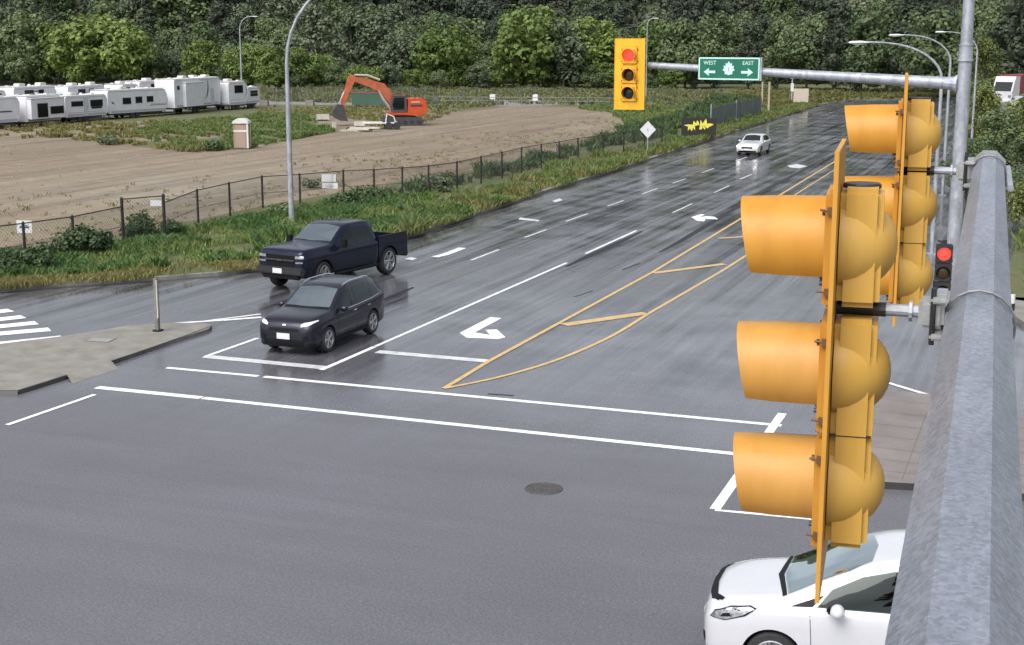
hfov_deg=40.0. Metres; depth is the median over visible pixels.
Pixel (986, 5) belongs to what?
tree
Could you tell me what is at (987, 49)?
tree
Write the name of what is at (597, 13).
tree
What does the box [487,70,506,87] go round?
bush
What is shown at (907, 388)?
island edge line
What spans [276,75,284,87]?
bush
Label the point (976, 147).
shrub
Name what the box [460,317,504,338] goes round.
turn arrow
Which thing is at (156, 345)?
island kerb
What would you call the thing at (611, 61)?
tree
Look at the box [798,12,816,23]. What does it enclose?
tree
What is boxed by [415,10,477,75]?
tree
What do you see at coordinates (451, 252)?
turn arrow
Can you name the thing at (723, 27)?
tree
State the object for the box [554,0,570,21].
tree
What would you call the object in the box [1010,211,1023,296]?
verge
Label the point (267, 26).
tree
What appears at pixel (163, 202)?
chain link fence
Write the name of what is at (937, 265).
door
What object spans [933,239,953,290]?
traffic signal
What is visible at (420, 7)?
tree
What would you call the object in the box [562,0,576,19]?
tree
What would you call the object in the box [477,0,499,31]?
tree
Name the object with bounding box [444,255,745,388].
median line
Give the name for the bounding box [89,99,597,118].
gravel strip
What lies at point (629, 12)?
tree
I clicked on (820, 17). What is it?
tree
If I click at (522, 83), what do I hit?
bush
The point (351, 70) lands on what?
bush
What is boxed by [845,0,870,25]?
tree
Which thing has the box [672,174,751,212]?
turn lane dash
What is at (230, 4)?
tree
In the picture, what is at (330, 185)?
fence sign
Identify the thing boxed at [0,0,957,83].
hill
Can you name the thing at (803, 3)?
tree
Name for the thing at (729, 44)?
tree
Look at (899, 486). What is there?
island kerb
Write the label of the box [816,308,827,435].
door
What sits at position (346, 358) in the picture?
lane line
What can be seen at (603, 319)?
gore bar
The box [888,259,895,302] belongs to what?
door
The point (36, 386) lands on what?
island kerb
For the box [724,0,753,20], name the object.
tree
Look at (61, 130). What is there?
lot grass
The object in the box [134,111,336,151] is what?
lot grass
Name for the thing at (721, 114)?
screened fence
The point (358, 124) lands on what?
concrete slab
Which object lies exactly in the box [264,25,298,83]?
tree
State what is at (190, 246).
verge grass
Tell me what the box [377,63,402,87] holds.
bush
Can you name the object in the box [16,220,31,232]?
fence sign
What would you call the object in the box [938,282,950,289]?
door
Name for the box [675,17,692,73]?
tree
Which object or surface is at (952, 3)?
tree
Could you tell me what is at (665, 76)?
bush
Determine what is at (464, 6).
tree
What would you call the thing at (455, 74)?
bush
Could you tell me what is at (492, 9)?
tree
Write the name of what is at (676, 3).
tree
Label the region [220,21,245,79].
tree
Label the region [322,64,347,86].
bush
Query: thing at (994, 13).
tree
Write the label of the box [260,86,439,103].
wire fence
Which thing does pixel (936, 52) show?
tree
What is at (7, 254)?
shrub
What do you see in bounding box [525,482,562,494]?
manhole cover
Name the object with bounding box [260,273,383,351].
crossover car
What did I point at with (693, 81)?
bush
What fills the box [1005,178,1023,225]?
shrub
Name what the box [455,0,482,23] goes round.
tree
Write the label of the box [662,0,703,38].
tree
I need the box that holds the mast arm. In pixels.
[885,150,1023,644]
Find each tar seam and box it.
[384,287,414,299]
[564,231,642,266]
[660,157,825,251]
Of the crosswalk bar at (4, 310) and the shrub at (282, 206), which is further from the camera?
the shrub at (282, 206)
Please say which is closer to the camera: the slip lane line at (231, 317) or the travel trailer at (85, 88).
the slip lane line at (231, 317)
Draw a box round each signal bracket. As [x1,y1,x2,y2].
[836,280,1016,344]
[903,152,1005,190]
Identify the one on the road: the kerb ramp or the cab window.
the kerb ramp
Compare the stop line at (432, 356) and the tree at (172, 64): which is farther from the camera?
the tree at (172, 64)
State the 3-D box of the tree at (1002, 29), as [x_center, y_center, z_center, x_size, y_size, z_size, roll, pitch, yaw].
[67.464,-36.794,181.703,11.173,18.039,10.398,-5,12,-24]
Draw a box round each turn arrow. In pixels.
[431,248,464,256]
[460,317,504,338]
[692,214,716,220]
[788,164,805,167]
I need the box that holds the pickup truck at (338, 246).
[257,218,407,285]
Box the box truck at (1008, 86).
[993,74,1023,103]
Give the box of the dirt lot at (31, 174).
[0,106,623,249]
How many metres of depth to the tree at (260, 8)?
302.00 m
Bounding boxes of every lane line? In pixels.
[175,316,261,322]
[203,338,258,356]
[205,314,258,320]
[319,230,635,369]
[471,157,745,259]
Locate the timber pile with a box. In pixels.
[340,126,380,131]
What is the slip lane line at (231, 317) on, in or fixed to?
on the road
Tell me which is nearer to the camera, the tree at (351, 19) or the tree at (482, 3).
the tree at (351, 19)
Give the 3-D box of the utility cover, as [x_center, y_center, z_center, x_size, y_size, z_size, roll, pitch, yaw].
[-11.686,0.491,39.901,0.800,0.014,0.520,2,12,11]
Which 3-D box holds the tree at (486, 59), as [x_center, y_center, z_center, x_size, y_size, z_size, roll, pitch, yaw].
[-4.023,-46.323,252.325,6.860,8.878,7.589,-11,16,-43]
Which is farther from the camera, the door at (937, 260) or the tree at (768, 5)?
the tree at (768, 5)
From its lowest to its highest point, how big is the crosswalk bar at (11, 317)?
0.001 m
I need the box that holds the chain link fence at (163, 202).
[0,126,662,249]
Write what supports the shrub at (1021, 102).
on the verge at (1016, 274)
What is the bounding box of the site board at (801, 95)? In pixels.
[793,89,808,103]
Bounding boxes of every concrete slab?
[316,114,329,120]
[354,121,366,126]
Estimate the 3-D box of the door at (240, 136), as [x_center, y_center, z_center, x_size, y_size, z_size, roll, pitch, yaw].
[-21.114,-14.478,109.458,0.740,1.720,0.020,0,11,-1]
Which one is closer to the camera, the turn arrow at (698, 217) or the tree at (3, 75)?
the turn arrow at (698, 217)
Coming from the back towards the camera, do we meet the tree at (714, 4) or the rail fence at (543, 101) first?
the tree at (714, 4)
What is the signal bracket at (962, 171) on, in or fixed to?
attached to the mast arm
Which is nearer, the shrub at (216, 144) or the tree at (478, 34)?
the shrub at (216, 144)
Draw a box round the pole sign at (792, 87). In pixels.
[790,78,794,98]
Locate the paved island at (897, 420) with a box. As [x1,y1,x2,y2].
[872,390,1023,493]
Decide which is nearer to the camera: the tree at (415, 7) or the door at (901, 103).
the door at (901, 103)
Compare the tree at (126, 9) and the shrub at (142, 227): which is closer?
the shrub at (142, 227)
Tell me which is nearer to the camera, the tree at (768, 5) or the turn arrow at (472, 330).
the turn arrow at (472, 330)
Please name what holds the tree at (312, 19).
on the verge at (188, 115)
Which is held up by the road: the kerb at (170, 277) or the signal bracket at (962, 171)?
the kerb at (170, 277)
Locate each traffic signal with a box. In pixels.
[614,38,645,109]
[733,139,897,603]
[845,73,941,325]
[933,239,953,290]
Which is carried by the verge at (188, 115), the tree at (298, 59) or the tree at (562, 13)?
the tree at (298, 59)
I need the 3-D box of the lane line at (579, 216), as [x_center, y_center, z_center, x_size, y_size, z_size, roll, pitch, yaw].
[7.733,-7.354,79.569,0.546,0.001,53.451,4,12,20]
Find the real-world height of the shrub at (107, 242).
1.107 m
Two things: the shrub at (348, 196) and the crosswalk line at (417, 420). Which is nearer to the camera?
the crosswalk line at (417, 420)
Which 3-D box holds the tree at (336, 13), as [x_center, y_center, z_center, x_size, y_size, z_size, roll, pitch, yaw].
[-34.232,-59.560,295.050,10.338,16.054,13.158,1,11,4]
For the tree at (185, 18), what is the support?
on the hill
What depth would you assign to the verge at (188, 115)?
151.56 m
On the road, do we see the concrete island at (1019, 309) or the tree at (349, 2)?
the concrete island at (1019, 309)
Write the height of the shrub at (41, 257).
1.223 m
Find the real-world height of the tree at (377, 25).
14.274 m
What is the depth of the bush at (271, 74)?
239.92 m
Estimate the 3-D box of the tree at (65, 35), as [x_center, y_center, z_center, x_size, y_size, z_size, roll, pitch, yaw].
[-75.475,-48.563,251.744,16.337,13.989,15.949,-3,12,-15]
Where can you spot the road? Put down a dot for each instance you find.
(140, 519)
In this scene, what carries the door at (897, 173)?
in the traffic signal at (905, 133)
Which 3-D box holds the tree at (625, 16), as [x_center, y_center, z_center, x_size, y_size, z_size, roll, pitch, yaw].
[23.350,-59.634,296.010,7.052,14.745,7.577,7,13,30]
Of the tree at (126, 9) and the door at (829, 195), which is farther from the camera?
the tree at (126, 9)
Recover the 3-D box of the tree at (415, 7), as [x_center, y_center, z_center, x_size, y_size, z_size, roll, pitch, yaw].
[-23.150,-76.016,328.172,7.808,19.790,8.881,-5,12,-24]
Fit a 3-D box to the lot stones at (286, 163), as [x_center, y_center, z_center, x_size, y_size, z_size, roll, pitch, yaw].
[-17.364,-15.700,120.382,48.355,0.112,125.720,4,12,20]
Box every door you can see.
[236,125,245,147]
[621,84,636,101]
[622,46,636,63]
[622,66,636,83]
[811,432,821,548]
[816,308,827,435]
[821,185,832,307]
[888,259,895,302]
[892,170,900,230]
[895,98,903,170]
[934,263,951,281]
[935,244,952,262]
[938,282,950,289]
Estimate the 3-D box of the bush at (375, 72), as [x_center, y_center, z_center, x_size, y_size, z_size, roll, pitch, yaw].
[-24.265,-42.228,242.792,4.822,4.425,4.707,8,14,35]
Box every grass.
[0,118,230,151]
[0,189,446,276]
[0,226,409,289]
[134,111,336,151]
[256,104,459,129]
[259,83,724,110]
[376,100,818,235]
[579,101,694,125]
[726,86,955,107]
[1009,228,1023,281]
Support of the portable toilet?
on the dirt lot at (31, 174)
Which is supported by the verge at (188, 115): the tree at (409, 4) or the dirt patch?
the dirt patch
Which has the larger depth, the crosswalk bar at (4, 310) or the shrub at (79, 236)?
the shrub at (79, 236)
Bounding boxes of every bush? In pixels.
[256,63,284,86]
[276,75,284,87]
[283,67,308,86]
[308,70,332,85]
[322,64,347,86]
[342,64,366,87]
[361,65,384,87]
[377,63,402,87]
[400,68,423,86]
[421,70,436,86]
[429,69,448,87]
[446,62,469,85]
[463,64,492,87]
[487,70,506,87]
[508,72,531,86]
[527,67,555,87]
[545,68,559,86]
[558,71,577,86]
[578,64,608,88]
[595,62,613,87]
[645,73,657,87]
[655,69,667,85]
[656,70,691,87]
[686,74,700,88]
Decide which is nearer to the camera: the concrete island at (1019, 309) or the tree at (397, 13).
the concrete island at (1019, 309)
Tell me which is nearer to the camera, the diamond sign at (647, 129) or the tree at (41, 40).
the diamond sign at (647, 129)
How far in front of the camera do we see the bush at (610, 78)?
241.99 m
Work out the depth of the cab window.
139.42 m
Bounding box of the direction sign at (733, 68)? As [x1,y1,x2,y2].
[698,57,762,80]
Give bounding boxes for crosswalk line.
[95,386,732,454]
[167,367,781,426]
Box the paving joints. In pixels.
[874,398,1023,480]
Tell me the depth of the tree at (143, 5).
303.86 m
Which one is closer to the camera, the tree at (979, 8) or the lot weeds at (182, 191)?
the lot weeds at (182, 191)
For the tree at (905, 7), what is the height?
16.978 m
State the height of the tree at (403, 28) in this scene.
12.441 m
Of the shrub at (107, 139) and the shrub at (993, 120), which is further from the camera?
the shrub at (107, 139)
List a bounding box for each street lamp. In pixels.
[239,16,257,80]
[285,0,311,224]
[645,18,658,95]
[848,41,942,254]
[889,34,951,195]
[935,31,977,138]
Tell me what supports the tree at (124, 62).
on the verge at (188, 115)
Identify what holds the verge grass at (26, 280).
on the verge at (188, 115)
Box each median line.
[442,162,833,387]
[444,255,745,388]
[795,170,833,194]
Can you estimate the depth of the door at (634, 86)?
30.52 m
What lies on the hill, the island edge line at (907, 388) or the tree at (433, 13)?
the tree at (433, 13)
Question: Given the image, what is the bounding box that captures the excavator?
[332,74,426,125]
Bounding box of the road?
[0,99,1023,644]
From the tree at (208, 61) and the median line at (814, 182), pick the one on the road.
the median line at (814, 182)
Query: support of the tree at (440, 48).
on the verge at (188, 115)
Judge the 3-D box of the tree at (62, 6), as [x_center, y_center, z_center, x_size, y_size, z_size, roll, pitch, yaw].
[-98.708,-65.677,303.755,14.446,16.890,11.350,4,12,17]
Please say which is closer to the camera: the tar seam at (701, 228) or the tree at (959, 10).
the tar seam at (701, 228)
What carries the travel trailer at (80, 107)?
on the verge at (188, 115)
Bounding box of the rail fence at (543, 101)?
[435,96,609,105]
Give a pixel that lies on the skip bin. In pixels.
(365, 98)
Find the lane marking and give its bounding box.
[519,218,538,220]
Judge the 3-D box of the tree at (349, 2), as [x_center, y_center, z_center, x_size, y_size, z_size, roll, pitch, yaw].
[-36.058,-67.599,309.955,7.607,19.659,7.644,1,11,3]
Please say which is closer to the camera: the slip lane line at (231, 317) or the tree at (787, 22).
the slip lane line at (231, 317)
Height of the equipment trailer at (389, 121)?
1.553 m
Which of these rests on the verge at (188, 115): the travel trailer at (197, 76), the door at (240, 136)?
the travel trailer at (197, 76)
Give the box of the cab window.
[393,98,404,109]
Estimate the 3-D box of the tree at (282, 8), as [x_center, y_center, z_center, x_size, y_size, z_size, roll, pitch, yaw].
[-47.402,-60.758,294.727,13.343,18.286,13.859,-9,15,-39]
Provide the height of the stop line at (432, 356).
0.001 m
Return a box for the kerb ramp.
[67,361,117,383]
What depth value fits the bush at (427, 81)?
245.25 m
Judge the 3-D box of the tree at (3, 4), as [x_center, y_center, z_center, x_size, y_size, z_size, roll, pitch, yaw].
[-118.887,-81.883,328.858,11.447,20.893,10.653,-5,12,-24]
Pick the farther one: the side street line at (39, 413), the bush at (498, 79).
the bush at (498, 79)
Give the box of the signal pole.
[647,0,974,343]
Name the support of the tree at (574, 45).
on the verge at (188, 115)
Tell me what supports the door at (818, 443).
in the traffic signal at (840, 239)
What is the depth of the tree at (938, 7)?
287.85 m
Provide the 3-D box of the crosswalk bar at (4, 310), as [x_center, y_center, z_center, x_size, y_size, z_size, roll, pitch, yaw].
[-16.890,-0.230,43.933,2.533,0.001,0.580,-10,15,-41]
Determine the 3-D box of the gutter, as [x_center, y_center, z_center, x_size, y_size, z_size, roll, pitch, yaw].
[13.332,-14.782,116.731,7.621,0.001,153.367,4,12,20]
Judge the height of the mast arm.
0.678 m
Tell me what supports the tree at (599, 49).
on the verge at (188, 115)
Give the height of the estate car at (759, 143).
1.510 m
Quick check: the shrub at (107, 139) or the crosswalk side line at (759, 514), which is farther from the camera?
the shrub at (107, 139)
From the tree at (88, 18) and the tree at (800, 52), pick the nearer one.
the tree at (800, 52)
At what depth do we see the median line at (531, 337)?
45.02 m
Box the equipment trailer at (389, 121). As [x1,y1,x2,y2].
[362,113,399,129]
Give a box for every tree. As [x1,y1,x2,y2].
[0,0,8,8]
[0,0,43,77]
[0,8,55,84]
[0,20,22,84]
[17,16,53,81]
[30,21,75,84]
[34,17,68,83]
[37,0,84,25]
[42,13,134,83]
[44,0,55,21]
[72,0,116,23]
[78,13,106,81]
[78,15,157,80]
[86,0,131,25]
[99,18,155,78]
[114,0,145,27]
[124,24,157,79]
[129,0,190,46]
[135,41,167,79]
[136,0,225,43]
[140,0,161,44]
[152,27,188,78]
[160,50,183,77]
[174,7,191,69]
[178,19,228,76]
[179,38,223,76]
[196,0,247,40]
[203,1,231,53]
[212,41,237,80]
[219,1,265,46]
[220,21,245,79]
[220,42,260,85]
[232,0,254,41]
[245,45,282,87]
[247,0,280,35]
[247,14,301,53]
[253,0,318,45]
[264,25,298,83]
[277,0,342,37]
[277,47,322,86]
[284,0,343,63]
[291,0,335,45]
[316,53,339,80]
[324,6,377,83]
[328,0,367,43]
[332,0,356,15]
[340,31,363,67]
[354,0,384,14]
[354,9,397,84]
[359,0,374,31]
[360,3,392,69]
[371,0,419,62]
[379,31,420,85]
[392,21,422,83]
[395,0,415,24]
[405,0,426,21]
[409,22,473,83]
[413,0,426,31]
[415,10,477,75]
[416,10,454,35]
[417,0,455,19]
[430,15,490,65]
[450,37,481,85]
[451,0,469,24]
[453,0,487,39]
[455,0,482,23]
[470,40,499,85]
[476,3,508,40]
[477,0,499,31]
[484,15,501,69]
[491,2,577,87]
[491,34,531,87]
[493,0,513,14]
[516,0,534,15]
[527,0,562,16]
[536,19,587,86]
[547,8,567,20]
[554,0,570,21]
[555,14,621,76]
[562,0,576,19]
[562,16,620,75]
[569,0,610,22]
[573,0,609,35]
[603,0,614,20]
[606,44,614,67]
[610,3,635,35]
[613,0,637,34]
[615,26,645,60]
[630,0,649,25]
[631,20,682,87]
[633,6,673,39]
[651,0,671,13]
[652,16,721,88]
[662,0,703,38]
[667,0,681,22]
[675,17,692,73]
[691,28,739,82]
[692,10,740,87]
[695,0,735,24]
[695,2,712,39]
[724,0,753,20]
[727,11,760,83]
[729,0,741,42]
[731,20,765,88]
[738,0,764,37]
[750,0,804,39]
[752,12,782,81]
[759,9,802,89]
[761,13,796,80]
[771,16,840,88]
[791,0,812,24]
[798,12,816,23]
[800,0,832,17]
[811,0,855,89]
[813,11,843,82]
[838,7,890,91]
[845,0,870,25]
[852,0,911,91]
[865,0,889,23]
[889,0,949,92]
[891,5,977,92]
[907,0,953,21]
[923,1,952,19]
[939,3,958,35]
[942,0,1011,96]
[945,0,962,24]
[954,0,1006,26]
[971,0,1023,81]
[971,37,1009,105]
[975,0,995,9]
[989,0,1023,73]
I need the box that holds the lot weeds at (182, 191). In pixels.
[0,117,621,247]
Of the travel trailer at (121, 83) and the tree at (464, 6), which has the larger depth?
the tree at (464, 6)
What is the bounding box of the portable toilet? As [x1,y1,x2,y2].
[232,118,251,148]
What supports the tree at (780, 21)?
on the verge at (188, 115)
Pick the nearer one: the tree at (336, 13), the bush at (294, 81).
the bush at (294, 81)
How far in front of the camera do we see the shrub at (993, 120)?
80.81 m
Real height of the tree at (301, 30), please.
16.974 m
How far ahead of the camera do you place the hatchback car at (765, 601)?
18.64 m
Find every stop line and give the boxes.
[202,355,325,368]
[375,350,488,361]
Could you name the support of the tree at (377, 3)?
on the hill
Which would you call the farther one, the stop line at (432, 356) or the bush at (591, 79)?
the bush at (591, 79)
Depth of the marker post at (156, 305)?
40.91 m
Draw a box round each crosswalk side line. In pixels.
[710,413,785,508]
[715,509,811,519]
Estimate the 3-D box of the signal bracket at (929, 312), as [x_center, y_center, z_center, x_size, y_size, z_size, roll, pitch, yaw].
[1.235,-0.009,4.207,0.519,0.225,0.131,4,12,20]
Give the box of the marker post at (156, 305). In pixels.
[152,278,163,331]
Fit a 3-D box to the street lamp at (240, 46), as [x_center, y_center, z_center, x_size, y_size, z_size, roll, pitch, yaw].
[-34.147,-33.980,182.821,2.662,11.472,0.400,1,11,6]
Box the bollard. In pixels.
[1011,294,1015,323]
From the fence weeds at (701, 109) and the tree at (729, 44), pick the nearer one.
the fence weeds at (701, 109)
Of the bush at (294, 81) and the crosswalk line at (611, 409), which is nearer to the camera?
the crosswalk line at (611, 409)
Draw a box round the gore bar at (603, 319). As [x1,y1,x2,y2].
[560,312,647,325]
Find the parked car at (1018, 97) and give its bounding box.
[1004,96,1023,108]
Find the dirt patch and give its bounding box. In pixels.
[0,121,220,141]
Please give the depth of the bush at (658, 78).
250.44 m
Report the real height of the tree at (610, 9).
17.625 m
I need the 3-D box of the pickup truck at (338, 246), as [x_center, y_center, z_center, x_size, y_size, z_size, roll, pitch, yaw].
[-6.344,-2.628,50.414,2.642,2.176,6.417,6,13,29]
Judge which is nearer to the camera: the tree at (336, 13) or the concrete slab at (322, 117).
the concrete slab at (322, 117)
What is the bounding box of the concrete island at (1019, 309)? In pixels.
[1014,300,1023,326]
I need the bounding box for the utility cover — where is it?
[84,337,116,341]
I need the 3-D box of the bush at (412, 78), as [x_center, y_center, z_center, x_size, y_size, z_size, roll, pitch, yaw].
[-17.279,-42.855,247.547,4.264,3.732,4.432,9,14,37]
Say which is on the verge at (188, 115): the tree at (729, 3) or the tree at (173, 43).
the tree at (173, 43)
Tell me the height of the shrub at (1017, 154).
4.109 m
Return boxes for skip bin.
[351,92,385,105]
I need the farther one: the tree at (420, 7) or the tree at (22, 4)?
the tree at (420, 7)
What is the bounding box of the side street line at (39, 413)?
[5,394,95,424]
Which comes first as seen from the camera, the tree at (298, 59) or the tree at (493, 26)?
the tree at (298, 59)
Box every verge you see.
[0,84,955,282]
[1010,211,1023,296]
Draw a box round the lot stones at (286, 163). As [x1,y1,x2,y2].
[0,107,607,244]
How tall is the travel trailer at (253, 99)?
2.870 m
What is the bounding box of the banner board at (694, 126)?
[681,118,715,138]
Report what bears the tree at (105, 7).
on the hill
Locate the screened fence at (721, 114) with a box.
[710,97,761,125]
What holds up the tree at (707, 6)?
on the hill
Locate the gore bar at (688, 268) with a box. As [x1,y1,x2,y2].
[651,263,726,273]
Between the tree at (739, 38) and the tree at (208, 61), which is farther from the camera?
the tree at (739, 38)
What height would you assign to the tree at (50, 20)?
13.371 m
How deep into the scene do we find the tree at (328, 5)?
301.69 m
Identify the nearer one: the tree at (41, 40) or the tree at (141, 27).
the tree at (41, 40)
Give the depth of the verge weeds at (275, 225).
59.93 m
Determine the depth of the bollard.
41.82 m
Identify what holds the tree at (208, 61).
on the verge at (188, 115)
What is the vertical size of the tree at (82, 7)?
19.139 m
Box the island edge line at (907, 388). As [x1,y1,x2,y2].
[889,382,926,393]
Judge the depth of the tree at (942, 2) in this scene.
306.67 m
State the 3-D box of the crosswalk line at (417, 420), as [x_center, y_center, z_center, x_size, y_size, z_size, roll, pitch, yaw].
[-2.766,2.161,32.004,16.078,0.001,0.304,4,12,20]
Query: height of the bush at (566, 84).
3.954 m
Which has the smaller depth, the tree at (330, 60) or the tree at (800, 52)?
the tree at (800, 52)
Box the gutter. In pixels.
[0,106,817,293]
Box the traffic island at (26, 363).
[0,323,211,393]
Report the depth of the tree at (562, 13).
288.59 m
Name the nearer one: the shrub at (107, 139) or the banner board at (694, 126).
the shrub at (107, 139)
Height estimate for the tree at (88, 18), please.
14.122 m
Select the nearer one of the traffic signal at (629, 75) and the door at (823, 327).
the door at (823, 327)
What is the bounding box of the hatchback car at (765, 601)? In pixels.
[703,529,905,644]
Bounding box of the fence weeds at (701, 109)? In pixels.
[345,92,757,192]
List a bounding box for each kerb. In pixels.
[0,98,955,291]
[0,375,68,394]
[111,325,212,361]
[885,482,1023,500]
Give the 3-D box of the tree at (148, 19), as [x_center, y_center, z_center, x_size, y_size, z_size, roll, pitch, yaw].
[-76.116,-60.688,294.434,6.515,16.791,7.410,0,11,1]
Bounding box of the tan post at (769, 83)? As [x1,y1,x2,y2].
[768,82,770,110]
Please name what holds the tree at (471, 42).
on the verge at (188, 115)
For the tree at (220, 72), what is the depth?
262.80 m
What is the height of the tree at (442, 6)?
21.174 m
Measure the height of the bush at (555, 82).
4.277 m
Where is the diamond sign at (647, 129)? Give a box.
[640,121,655,150]
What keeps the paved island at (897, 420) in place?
on the road
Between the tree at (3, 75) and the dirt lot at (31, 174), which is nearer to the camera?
the dirt lot at (31, 174)
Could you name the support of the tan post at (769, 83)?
on the verge at (188, 115)
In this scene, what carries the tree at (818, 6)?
on the hill
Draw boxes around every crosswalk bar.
[0,309,12,312]
[0,315,24,320]
[0,321,37,327]
[0,327,50,334]
[0,336,58,343]
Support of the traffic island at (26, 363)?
on the road
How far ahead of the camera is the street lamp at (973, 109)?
102.52 m
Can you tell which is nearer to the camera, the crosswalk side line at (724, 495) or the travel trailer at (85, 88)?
the crosswalk side line at (724, 495)
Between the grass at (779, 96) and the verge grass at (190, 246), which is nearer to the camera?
the verge grass at (190, 246)
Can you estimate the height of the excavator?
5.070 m
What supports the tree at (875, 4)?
on the hill
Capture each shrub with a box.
[0,247,33,263]
[0,257,25,272]
[19,239,55,267]
[49,223,105,254]
[83,230,115,253]
[95,133,117,144]
[118,209,157,237]
[158,219,183,233]
[204,138,223,150]
[266,200,297,211]
[301,178,321,187]
[328,188,368,204]
[352,183,386,198]
[421,170,456,191]
[939,137,993,199]
[968,79,994,132]
[968,84,1002,138]
[969,108,1023,182]
[972,106,1020,157]
[980,97,1023,167]
[1004,134,1023,201]
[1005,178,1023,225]
[1017,94,1023,137]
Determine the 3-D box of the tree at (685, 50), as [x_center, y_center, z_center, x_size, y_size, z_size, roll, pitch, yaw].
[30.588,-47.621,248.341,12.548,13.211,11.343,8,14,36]
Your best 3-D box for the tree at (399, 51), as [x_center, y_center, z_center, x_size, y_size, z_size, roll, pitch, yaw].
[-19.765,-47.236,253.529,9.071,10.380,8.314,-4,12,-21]
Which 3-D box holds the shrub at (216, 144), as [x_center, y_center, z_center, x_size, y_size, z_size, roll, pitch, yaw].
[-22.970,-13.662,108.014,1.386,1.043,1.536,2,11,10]
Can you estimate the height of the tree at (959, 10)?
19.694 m
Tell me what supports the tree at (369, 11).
on the hill
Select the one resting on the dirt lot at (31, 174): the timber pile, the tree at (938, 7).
the timber pile
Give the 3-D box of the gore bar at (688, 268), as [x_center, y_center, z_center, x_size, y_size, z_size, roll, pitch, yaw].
[6.694,-2.041,52.974,3.656,0.001,0.340,-8,14,-36]
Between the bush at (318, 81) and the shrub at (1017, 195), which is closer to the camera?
the shrub at (1017, 195)
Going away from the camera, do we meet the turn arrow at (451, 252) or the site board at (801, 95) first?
the turn arrow at (451, 252)
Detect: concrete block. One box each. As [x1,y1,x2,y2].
[259,100,268,105]
[305,100,314,105]
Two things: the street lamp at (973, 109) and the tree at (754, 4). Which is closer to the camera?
the street lamp at (973, 109)
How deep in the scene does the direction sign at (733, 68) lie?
29.34 m
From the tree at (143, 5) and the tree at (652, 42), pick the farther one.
the tree at (143, 5)
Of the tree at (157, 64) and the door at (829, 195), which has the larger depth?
the tree at (157, 64)
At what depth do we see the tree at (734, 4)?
290.75 m
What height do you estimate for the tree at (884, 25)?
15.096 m
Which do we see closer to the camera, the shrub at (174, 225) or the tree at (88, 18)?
the shrub at (174, 225)
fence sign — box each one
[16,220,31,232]
[150,200,161,205]
[322,174,335,181]
[322,183,337,188]
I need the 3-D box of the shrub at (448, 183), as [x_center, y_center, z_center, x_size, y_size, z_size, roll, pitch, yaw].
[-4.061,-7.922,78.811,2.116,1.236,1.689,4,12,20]
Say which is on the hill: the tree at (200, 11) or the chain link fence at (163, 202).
the tree at (200, 11)
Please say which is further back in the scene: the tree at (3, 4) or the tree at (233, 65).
the tree at (3, 4)
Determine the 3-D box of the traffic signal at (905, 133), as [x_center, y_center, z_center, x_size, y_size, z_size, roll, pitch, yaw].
[1.852,-0.620,6.942,0.463,1.198,0.487,-5,12,-22]
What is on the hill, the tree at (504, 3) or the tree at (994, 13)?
the tree at (504, 3)
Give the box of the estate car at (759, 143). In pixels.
[737,133,770,154]
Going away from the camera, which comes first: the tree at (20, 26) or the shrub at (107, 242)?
the shrub at (107, 242)
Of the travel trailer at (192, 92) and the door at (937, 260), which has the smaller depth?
the door at (937, 260)
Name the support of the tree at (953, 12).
on the verge at (188, 115)
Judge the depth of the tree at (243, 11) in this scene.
285.35 m
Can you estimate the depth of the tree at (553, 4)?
328.56 m
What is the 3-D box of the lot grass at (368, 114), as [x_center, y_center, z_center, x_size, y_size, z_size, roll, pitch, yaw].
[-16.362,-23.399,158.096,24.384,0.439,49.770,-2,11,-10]
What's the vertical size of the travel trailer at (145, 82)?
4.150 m
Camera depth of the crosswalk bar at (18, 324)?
42.48 m
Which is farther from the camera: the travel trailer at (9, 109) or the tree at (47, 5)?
the tree at (47, 5)
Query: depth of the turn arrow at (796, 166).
96.13 m
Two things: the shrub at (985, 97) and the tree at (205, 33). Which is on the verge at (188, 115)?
the tree at (205, 33)
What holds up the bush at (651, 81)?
on the verge at (188, 115)
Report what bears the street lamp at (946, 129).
on the road
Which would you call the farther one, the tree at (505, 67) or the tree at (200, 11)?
the tree at (200, 11)
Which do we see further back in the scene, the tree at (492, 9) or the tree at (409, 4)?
the tree at (409, 4)
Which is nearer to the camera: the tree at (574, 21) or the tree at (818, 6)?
the tree at (574, 21)
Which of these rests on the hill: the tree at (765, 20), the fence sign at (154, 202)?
the tree at (765, 20)
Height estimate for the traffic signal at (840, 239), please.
1.342 m
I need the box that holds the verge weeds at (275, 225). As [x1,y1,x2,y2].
[0,189,441,276]
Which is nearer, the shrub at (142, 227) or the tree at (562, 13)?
the shrub at (142, 227)
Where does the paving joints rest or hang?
on the paved island at (897, 420)
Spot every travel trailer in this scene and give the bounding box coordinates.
[0,82,55,94]
[0,95,19,126]
[6,93,64,125]
[54,82,103,94]
[58,92,107,122]
[90,86,167,119]
[104,81,137,115]
[125,78,162,114]
[154,74,220,114]
[188,75,219,109]
[215,79,247,109]
[245,85,259,107]
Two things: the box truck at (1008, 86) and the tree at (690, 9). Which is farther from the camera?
the tree at (690, 9)
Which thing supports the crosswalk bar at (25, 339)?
on the road

